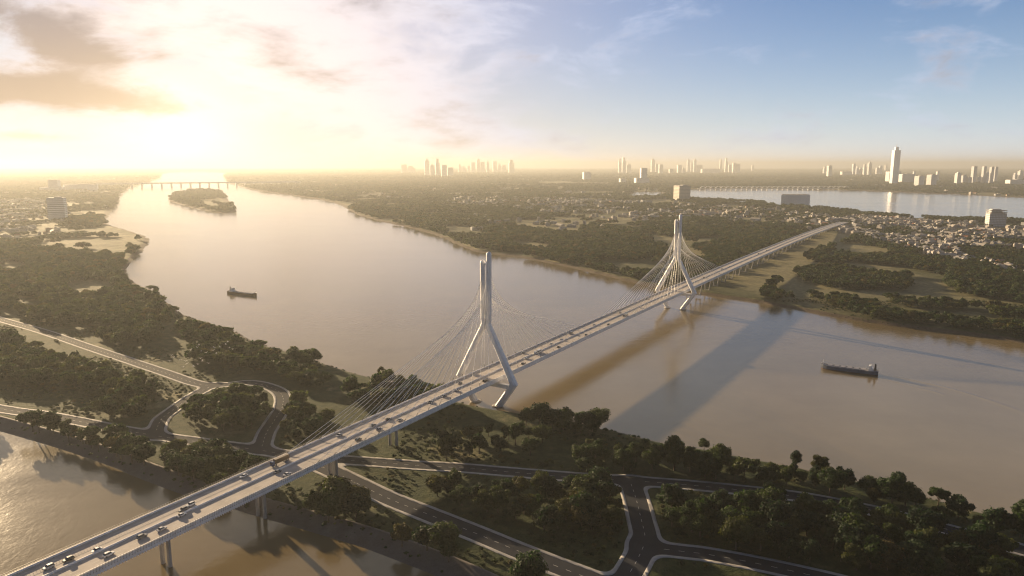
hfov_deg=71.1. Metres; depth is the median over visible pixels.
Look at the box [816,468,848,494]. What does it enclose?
tree
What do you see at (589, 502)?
tree
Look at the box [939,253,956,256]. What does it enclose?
house
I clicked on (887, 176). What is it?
tower block
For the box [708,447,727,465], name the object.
tree
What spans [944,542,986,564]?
tree
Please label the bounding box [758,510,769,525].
tree
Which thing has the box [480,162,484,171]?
tower block
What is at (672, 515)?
tree
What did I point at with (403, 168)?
tower block
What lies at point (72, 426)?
tree
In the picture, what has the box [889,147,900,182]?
tower block
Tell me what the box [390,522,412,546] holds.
tree
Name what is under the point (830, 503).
tree
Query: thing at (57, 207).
tower block
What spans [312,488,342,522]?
tree
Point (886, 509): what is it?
tree
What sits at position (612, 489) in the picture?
tree
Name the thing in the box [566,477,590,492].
tree
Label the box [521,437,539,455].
tree
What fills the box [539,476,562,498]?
tree
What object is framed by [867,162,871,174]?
tower block
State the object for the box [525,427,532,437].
tree
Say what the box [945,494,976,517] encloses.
tree
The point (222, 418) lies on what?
tree
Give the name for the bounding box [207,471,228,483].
tree
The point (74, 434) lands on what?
tree
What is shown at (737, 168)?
tower block
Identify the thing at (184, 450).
tree
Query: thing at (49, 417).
tree
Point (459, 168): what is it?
tower block
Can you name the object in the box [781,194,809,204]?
tower block
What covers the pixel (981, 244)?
house
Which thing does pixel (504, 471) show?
road marking
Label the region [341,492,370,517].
tree
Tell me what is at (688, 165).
tower block
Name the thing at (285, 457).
lorry
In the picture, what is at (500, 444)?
tree
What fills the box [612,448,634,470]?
tree
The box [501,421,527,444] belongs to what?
tree
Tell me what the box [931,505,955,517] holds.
tree
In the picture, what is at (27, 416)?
tree
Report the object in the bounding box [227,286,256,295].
cargo ship
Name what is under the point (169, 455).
tree
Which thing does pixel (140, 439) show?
tree
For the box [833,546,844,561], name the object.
tree
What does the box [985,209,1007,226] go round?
tower block
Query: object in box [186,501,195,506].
car
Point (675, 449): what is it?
tree
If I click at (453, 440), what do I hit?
tree
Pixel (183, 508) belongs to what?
car
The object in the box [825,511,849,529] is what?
tree
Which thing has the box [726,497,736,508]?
tree
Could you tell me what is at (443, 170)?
tower block
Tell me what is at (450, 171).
tower block
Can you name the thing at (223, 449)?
tree
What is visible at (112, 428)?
tree
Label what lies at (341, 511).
tree
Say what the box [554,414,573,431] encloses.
tree
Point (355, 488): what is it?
tree
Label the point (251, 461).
tree
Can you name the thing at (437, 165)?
tower block
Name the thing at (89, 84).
sky
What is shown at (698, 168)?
tower block
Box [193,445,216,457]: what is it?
tree
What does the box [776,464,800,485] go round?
tree
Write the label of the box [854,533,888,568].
tree
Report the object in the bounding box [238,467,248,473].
tree
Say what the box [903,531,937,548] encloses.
tree
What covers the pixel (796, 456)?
tree
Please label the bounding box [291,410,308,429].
tree
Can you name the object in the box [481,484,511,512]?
tree
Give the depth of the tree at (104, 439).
598.66 m
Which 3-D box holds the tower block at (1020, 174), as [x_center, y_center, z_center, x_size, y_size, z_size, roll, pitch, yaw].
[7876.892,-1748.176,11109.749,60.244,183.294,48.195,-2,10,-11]
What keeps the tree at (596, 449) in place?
on the ground
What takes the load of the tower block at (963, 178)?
on the ground
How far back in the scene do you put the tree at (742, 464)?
540.47 m
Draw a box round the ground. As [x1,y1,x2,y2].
[0,171,1023,575]
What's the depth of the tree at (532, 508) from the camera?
480.57 m
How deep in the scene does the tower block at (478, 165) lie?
22171.09 m
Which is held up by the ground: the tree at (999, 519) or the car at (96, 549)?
the tree at (999, 519)
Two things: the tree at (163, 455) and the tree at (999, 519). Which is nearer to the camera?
the tree at (999, 519)
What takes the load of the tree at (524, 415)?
on the ground
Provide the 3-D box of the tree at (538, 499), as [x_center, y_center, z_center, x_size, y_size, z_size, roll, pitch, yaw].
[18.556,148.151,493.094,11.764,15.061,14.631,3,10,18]
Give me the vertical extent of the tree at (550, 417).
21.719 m
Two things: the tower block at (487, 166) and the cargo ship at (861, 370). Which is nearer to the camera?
the cargo ship at (861, 370)
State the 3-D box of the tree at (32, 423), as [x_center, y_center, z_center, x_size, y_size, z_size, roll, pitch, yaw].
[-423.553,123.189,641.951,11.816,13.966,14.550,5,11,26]
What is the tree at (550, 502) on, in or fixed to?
on the ground
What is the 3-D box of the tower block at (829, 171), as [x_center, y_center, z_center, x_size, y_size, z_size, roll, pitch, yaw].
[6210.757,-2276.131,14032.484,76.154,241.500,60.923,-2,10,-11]
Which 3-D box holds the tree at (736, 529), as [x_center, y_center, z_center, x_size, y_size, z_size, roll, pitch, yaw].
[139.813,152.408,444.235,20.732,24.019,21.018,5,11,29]
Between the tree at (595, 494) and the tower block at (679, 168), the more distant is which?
the tower block at (679, 168)
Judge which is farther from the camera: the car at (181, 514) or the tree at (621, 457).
the tree at (621, 457)
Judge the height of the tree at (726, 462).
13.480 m
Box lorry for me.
[270,453,289,466]
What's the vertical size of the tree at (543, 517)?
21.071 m
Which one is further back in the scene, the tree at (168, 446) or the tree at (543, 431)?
the tree at (543, 431)
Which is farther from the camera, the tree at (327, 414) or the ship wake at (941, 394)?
the ship wake at (941, 394)
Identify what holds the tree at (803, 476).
on the ground
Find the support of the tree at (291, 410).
on the ground
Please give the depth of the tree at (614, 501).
487.71 m
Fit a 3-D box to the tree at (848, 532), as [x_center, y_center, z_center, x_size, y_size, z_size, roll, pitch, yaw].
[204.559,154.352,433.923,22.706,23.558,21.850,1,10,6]
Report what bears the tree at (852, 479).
on the ground
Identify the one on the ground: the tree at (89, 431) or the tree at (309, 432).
the tree at (309, 432)
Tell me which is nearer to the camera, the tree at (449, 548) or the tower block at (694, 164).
the tree at (449, 548)
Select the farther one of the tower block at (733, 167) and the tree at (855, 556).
the tower block at (733, 167)
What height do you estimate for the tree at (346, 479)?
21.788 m
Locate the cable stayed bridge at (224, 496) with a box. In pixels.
[4,214,847,575]
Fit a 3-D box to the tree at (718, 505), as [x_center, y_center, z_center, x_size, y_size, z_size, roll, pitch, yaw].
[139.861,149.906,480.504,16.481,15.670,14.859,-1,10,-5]
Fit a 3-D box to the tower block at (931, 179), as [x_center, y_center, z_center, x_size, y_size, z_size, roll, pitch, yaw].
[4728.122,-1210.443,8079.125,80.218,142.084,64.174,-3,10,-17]
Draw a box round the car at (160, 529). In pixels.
[156,526,166,531]
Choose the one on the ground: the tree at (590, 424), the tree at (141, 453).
the tree at (590, 424)
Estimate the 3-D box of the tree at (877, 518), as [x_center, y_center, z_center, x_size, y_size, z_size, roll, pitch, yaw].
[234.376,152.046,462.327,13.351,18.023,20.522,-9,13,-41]
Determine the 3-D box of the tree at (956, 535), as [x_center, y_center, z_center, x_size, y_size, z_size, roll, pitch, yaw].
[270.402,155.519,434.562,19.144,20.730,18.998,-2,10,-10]
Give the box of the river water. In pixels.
[0,172,1023,575]
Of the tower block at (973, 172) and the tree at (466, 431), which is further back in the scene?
the tower block at (973, 172)
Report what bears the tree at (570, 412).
on the ground
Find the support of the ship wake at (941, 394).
on the river water
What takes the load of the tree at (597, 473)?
on the ground
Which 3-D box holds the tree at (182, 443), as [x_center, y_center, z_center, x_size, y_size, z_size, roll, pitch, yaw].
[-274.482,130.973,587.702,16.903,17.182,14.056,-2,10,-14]
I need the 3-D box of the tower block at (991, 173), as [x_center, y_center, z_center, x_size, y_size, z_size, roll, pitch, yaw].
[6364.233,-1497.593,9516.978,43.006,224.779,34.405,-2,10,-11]
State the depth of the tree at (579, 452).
568.27 m
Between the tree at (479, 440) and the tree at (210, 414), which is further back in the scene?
the tree at (210, 414)
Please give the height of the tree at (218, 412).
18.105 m
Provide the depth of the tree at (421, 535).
438.78 m
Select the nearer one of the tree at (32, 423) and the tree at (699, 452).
the tree at (699, 452)
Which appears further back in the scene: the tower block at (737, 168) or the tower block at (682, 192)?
the tower block at (737, 168)
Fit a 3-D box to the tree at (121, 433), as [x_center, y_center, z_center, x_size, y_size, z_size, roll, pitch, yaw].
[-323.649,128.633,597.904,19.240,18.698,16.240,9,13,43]
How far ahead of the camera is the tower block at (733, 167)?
20480.43 m
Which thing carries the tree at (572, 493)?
on the ground
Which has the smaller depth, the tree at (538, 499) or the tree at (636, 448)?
the tree at (538, 499)
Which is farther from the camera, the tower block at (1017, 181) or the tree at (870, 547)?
the tower block at (1017, 181)
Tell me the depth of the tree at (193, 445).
574.33 m
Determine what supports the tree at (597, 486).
on the ground
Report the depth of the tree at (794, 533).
443.59 m
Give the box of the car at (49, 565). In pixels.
[42,562,54,570]
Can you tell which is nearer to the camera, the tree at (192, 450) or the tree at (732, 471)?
the tree at (732, 471)
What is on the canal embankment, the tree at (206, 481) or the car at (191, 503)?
the tree at (206, 481)
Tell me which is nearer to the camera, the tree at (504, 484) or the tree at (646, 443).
the tree at (504, 484)
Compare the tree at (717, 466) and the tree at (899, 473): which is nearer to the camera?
the tree at (899, 473)
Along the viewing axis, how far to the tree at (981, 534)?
427.72 m
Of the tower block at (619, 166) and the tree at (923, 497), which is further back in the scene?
the tower block at (619, 166)
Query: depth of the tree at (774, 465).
545.32 m
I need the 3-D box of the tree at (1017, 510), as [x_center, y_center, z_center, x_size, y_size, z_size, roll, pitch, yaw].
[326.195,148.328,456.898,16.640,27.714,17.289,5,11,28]
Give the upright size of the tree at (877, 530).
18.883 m
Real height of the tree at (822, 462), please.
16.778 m
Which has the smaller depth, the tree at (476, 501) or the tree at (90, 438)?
the tree at (476, 501)
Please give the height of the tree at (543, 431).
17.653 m
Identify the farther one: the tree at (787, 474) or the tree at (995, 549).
the tree at (787, 474)
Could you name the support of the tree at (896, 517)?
on the ground
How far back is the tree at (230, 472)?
540.94 m
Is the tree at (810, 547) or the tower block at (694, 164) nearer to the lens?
the tree at (810, 547)
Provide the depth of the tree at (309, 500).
487.53 m
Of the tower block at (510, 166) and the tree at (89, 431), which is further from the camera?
the tower block at (510, 166)
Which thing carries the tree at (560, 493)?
on the ground
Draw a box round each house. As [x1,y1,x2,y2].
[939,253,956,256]
[973,242,986,245]
[1013,243,1019,248]
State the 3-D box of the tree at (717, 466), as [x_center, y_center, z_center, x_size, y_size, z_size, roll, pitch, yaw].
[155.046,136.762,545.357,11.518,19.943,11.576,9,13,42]
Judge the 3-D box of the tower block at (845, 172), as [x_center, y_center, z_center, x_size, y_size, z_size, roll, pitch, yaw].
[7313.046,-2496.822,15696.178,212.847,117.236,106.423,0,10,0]
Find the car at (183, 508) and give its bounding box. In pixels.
[178,506,187,511]
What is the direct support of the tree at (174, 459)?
on the canal embankment
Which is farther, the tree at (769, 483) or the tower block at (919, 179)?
the tower block at (919, 179)
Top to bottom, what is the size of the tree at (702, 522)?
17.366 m
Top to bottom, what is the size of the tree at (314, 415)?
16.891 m
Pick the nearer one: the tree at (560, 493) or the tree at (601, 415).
the tree at (560, 493)
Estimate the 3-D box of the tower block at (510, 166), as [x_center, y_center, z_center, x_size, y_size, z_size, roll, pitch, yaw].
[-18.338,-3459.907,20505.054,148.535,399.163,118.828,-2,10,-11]
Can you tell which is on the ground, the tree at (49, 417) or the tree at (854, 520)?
the tree at (854, 520)
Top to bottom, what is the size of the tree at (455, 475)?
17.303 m
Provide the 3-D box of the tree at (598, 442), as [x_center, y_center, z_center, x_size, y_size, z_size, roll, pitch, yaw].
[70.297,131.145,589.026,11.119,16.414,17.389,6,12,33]
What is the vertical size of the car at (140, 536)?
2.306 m
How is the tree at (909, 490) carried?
on the ground
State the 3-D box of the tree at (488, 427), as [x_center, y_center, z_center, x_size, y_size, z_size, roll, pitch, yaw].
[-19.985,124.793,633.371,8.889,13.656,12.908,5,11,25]
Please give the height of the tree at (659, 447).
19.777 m
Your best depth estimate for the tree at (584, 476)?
511.83 m
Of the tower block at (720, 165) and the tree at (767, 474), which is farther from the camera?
the tower block at (720, 165)
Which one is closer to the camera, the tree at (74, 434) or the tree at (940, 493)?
the tree at (940, 493)
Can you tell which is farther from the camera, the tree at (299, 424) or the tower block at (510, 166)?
the tower block at (510, 166)
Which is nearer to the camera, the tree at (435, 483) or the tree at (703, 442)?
the tree at (435, 483)
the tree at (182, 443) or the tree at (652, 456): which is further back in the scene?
the tree at (182, 443)
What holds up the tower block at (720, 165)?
on the ground
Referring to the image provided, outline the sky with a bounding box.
[0,0,1023,168]
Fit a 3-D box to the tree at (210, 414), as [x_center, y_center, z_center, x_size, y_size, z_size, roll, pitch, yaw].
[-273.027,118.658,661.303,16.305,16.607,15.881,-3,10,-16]
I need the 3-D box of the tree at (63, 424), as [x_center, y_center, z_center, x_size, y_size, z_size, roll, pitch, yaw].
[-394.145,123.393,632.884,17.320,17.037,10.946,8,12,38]
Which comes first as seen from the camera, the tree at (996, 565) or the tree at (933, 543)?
the tree at (996, 565)
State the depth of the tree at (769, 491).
476.45 m
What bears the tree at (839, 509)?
on the ground
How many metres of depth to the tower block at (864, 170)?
15666.65 m
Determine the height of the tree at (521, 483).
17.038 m
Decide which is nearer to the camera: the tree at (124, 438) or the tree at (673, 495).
the tree at (673, 495)
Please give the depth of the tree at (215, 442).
576.06 m
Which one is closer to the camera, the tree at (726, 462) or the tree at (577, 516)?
the tree at (577, 516)
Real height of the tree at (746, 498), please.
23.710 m
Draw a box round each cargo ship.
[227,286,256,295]
[821,360,878,375]
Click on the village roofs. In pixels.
(905, 221)
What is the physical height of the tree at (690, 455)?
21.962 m
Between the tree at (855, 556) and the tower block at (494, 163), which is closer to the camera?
the tree at (855, 556)
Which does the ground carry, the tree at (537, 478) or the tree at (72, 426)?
the tree at (537, 478)
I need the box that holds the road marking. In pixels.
[25,326,827,575]
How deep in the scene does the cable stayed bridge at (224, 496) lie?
600.55 m
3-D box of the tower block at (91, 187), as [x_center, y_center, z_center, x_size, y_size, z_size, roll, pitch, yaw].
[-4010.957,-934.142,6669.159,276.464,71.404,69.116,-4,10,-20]
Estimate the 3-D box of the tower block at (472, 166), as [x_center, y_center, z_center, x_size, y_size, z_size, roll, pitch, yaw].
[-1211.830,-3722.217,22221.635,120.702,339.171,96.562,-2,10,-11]
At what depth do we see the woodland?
1996.02 m
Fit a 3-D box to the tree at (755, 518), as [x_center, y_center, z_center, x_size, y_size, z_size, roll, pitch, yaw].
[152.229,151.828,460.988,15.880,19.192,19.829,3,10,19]
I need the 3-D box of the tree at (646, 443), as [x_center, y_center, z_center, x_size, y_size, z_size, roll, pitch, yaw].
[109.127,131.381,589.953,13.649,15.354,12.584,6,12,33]
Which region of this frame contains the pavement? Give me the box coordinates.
[0,316,1023,575]
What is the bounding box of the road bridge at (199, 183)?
[95,181,300,187]
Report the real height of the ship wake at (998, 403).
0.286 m
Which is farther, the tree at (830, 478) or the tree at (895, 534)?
the tree at (830, 478)
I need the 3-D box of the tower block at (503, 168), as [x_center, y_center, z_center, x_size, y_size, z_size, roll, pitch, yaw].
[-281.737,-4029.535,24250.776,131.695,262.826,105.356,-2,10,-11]
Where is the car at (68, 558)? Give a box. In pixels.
[62,555,74,562]
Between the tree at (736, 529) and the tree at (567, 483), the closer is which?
the tree at (736, 529)
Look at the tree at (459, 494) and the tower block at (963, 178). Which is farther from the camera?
the tower block at (963, 178)
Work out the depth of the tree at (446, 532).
437.11 m
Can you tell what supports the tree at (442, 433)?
on the ground
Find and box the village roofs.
[0,175,1023,237]
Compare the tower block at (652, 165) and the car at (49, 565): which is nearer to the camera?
the car at (49, 565)
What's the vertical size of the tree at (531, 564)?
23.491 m
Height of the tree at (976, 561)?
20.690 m
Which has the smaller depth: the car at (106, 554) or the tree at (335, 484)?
the car at (106, 554)
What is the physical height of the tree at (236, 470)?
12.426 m
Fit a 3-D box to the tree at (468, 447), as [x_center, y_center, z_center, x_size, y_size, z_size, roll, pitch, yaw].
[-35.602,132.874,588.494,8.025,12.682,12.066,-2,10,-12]
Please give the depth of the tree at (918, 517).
445.26 m
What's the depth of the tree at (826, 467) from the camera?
530.12 m
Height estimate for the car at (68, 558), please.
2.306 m
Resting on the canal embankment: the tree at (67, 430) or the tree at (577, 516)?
the tree at (67, 430)
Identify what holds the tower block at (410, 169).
on the ground
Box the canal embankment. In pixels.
[0,416,497,575]
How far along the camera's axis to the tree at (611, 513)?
469.19 m
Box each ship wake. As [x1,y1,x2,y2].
[877,376,949,395]
[879,374,1023,414]
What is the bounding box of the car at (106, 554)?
[102,551,114,557]
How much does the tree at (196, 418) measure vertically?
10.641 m
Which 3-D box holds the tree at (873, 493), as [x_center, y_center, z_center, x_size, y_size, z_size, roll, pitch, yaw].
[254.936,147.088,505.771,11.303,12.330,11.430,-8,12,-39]
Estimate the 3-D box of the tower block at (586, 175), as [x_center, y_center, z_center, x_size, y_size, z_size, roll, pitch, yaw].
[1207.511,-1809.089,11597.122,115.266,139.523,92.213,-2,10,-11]
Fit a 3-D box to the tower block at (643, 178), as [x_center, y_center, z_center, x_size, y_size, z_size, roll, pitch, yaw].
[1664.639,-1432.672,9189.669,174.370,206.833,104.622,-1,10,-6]
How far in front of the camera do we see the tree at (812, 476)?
529.11 m
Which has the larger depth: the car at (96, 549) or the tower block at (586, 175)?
the tower block at (586, 175)
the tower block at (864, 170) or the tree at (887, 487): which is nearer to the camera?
the tree at (887, 487)
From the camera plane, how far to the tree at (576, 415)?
653.64 m
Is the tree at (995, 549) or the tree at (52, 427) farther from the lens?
the tree at (52, 427)
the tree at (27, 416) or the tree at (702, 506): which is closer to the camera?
the tree at (702, 506)
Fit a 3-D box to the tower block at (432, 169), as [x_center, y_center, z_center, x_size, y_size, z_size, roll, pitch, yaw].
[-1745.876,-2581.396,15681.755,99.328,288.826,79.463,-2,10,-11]
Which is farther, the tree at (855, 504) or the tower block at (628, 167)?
the tower block at (628, 167)
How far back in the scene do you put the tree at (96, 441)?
599.18 m
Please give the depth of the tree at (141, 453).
567.09 m
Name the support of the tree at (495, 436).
on the ground
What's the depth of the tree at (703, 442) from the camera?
599.60 m
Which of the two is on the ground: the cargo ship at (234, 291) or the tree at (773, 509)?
the tree at (773, 509)
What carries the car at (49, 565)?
on the cable stayed bridge at (224, 496)
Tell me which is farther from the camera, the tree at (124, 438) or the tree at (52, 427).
the tree at (52, 427)
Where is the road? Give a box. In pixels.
[0,317,1023,575]
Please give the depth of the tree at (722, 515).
457.73 m
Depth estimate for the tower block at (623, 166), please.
20470.40 m
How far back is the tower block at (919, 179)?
8054.36 m
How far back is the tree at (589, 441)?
594.33 m
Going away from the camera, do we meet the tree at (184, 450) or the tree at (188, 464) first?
the tree at (188, 464)
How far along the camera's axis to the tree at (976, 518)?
468.24 m
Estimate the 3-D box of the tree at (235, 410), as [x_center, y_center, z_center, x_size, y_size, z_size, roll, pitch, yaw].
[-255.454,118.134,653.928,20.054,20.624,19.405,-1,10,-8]
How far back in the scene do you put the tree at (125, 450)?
571.17 m
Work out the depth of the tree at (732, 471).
542.31 m
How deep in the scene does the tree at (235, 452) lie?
572.20 m
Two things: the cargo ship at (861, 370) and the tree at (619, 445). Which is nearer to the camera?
the tree at (619, 445)
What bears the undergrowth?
on the ground
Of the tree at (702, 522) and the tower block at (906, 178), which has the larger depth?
the tower block at (906, 178)
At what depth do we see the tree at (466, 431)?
613.90 m
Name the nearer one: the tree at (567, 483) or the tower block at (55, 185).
the tree at (567, 483)
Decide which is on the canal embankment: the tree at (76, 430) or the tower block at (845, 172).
the tree at (76, 430)
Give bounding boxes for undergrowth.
[0,298,1023,572]
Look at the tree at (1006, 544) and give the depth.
427.09 m
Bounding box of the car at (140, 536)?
[136,533,147,539]
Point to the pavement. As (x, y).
(626, 548)
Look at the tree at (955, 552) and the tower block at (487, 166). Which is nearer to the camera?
the tree at (955, 552)
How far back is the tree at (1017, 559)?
415.50 m
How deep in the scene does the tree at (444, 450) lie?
576.56 m
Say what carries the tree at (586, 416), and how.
on the ground
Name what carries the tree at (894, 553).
on the ground
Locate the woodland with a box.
[0,168,1023,421]
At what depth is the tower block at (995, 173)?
9853.22 m
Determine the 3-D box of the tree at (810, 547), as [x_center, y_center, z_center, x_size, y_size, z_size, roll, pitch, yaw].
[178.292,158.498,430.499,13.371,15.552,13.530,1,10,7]
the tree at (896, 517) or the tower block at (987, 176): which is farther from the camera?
the tower block at (987, 176)
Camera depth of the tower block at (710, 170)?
20427.22 m
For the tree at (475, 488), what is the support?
on the ground
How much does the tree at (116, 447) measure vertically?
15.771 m
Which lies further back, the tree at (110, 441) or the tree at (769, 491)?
the tree at (110, 441)
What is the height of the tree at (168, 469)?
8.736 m
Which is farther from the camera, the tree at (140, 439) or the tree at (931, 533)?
the tree at (140, 439)
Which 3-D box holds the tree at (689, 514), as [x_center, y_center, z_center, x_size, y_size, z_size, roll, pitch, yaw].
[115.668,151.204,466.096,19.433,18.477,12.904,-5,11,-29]
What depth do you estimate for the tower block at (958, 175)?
8868.97 m
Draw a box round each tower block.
[39,180,65,190]
[46,196,67,219]
[63,184,98,190]
[401,164,406,172]
[407,166,414,172]
[424,159,429,174]
[430,164,434,174]
[435,159,439,174]
[441,165,446,175]
[447,167,452,175]
[458,164,461,171]
[471,162,474,171]
[476,159,479,171]
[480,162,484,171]
[486,161,488,171]
[492,161,496,171]
[501,165,505,171]
[508,160,513,172]
[582,172,590,178]
[618,159,620,172]
[622,157,625,172]
[626,164,630,172]
[634,168,649,182]
[651,159,654,171]
[658,164,662,172]
[673,185,690,200]
[677,165,681,172]
[686,159,689,171]
[693,159,696,171]
[696,165,702,171]
[700,169,719,172]
[719,159,721,171]
[724,158,727,171]
[732,163,735,172]
[736,164,739,172]
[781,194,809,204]
[826,165,831,175]
[840,171,851,174]
[852,164,855,173]
[862,164,866,174]
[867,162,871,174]
[885,171,900,181]
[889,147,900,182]
[898,174,914,181]
[914,175,924,185]
[926,174,936,184]
[954,171,961,182]
[961,175,966,182]
[971,166,977,181]
[981,166,986,182]
[985,171,988,182]
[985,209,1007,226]
[988,167,994,182]
[993,167,997,181]
[1005,179,1023,183]
[1017,170,1023,178]
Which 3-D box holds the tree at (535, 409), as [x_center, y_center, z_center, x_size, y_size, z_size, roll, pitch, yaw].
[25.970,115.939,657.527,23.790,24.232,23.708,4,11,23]
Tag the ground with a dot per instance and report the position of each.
(740, 285)
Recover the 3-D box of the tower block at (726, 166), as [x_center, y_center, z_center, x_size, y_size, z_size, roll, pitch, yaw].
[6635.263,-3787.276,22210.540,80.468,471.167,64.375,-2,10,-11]
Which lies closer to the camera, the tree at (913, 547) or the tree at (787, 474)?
the tree at (913, 547)
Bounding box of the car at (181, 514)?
[176,512,186,517]
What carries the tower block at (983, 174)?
on the ground
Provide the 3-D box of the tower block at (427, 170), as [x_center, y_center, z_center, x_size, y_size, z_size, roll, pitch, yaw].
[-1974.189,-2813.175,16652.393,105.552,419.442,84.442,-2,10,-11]
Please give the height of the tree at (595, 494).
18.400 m
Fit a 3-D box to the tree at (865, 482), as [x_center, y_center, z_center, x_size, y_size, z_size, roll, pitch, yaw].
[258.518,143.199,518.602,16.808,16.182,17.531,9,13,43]
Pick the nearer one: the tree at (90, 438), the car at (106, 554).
the car at (106, 554)
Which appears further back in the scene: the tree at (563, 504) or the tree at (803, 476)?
the tree at (803, 476)
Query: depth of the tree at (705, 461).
540.27 m
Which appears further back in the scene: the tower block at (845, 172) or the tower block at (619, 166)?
the tower block at (619, 166)
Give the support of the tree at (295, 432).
on the ground
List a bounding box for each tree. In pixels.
[15,409,43,431]
[30,418,39,432]
[34,411,62,430]
[46,423,58,433]
[58,418,71,435]
[60,427,74,441]
[64,425,76,428]
[70,428,82,441]
[72,431,87,443]
[77,426,100,438]
[85,434,99,447]
[88,438,102,450]
[100,423,128,437]
[101,437,108,447]
[103,435,119,456]
[108,441,125,458]
[112,431,130,436]
[114,432,136,445]
[118,443,140,463]
[124,435,149,443]
[130,443,155,465]
[159,441,178,453]
[159,448,183,461]
[163,452,177,470]
[163,466,175,475]
[165,453,186,475]
[166,439,186,448]
[177,456,204,480]
[180,447,191,453]
[184,442,202,451]
[190,415,201,425]
[190,443,214,454]
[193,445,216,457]
[205,438,229,447]
[205,472,215,485]
[206,408,222,421]
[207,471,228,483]
[211,413,236,431]
[212,409,224,426]
[212,444,233,454]
[220,406,240,426]
[227,469,235,476]
[231,452,252,463]
[233,449,247,455]
[233,467,240,475]
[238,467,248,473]
[240,455,268,468]
[285,405,301,417]
[290,428,301,436]
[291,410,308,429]
[295,421,307,436]
[301,490,316,511]
[302,416,321,436]
[304,426,318,438]
[309,413,322,424]
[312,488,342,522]
[315,475,349,502]
[318,408,334,424]
[319,475,350,486]
[327,503,343,516]
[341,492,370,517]
[346,482,369,497]
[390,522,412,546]
[411,523,437,550]
[425,474,449,495]
[428,520,461,545]
[432,429,449,443]
[437,431,463,454]
[438,445,454,460]
[439,540,461,561]
[443,485,452,493]
[445,468,462,487]
[448,484,472,505]
[460,425,483,437]
[463,443,472,455]
[467,433,488,452]
[469,483,487,498]
[471,489,492,512]
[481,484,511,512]
[484,422,493,435]
[491,434,499,441]
[491,437,508,453]
[491,478,520,496]
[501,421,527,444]
[508,549,548,575]
[512,475,529,494]
[518,406,534,425]
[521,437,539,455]
[524,501,540,519]
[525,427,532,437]
[529,402,550,425]
[530,470,548,494]
[531,424,552,442]
[531,494,548,505]
[534,503,557,529]
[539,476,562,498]
[540,408,561,427]
[546,499,556,506]
[552,488,567,499]
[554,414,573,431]
[555,497,571,519]
[560,406,574,419]
[562,474,575,489]
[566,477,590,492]
[566,490,579,498]
[568,492,600,519]
[568,504,590,525]
[571,444,590,459]
[573,411,584,419]
[574,456,593,471]
[576,474,593,482]
[578,411,599,430]
[579,487,599,498]
[584,418,601,431]
[585,438,593,445]
[586,465,612,482]
[587,443,608,461]
[589,407,610,423]
[589,480,607,498]
[590,439,603,445]
[599,503,623,526]
[600,482,622,502]
[600,495,622,509]
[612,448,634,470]
[613,442,622,451]
[626,441,644,461]
[639,438,650,450]
[640,446,662,468]
[649,443,666,457]
[655,482,688,507]
[662,507,682,526]
[663,435,686,470]
[679,507,699,532]
[681,446,700,472]
[684,498,717,520]
[688,512,714,536]
[692,496,714,506]
[695,450,702,467]
[695,450,713,476]
[698,438,709,447]
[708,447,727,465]
[709,488,728,504]
[711,456,722,478]
[712,443,732,457]
[712,499,731,511]
[716,505,751,537]
[718,515,754,549]
[723,457,735,466]
[726,465,741,478]
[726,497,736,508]
[729,457,760,476]
[733,489,761,512]
[741,506,760,528]
[755,466,777,480]
[755,481,786,501]
[756,485,787,505]
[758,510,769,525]
[759,496,797,521]
[763,462,780,470]
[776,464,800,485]
[786,528,805,543]
[790,450,802,464]
[793,492,818,511]
[797,537,820,561]
[798,469,807,481]
[808,465,820,486]
[810,454,829,468]
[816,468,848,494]
[821,466,839,471]
[823,499,840,513]
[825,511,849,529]
[827,506,857,520]
[832,522,865,552]
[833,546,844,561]
[836,466,856,489]
[839,496,868,517]
[839,512,874,536]
[841,542,868,570]
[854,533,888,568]
[856,475,878,490]
[863,509,886,530]
[866,487,883,502]
[867,521,889,539]
[875,503,905,516]
[876,475,905,502]
[877,536,905,570]
[883,510,909,530]
[883,522,906,545]
[891,471,906,480]
[895,481,922,505]
[895,535,936,559]
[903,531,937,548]
[906,505,950,532]
[911,492,927,505]
[913,526,945,550]
[927,486,951,504]
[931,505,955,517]
[940,527,975,547]
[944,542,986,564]
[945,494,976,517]
[959,520,998,549]
[969,554,989,575]
[971,515,983,523]
[977,555,1021,575]
[979,544,1014,560]
[981,505,1016,532]
[990,533,1019,556]
[1010,499,1023,537]
[1013,556,1023,566]
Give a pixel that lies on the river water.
(338, 286)
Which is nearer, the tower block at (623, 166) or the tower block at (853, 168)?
the tower block at (853, 168)
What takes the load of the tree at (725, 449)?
on the ground
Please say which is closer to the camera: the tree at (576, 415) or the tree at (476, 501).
the tree at (476, 501)
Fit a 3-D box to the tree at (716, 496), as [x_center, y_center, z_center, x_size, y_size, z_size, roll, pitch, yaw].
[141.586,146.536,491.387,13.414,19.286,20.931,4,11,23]
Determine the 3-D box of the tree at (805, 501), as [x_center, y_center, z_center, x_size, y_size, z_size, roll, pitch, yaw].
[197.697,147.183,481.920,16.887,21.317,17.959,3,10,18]
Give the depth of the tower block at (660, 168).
19007.69 m
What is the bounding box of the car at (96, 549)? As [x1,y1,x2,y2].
[91,546,102,552]
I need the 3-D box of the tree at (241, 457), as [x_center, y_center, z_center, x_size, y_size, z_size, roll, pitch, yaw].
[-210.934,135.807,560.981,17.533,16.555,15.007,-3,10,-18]
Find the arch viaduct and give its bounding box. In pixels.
[697,186,847,189]

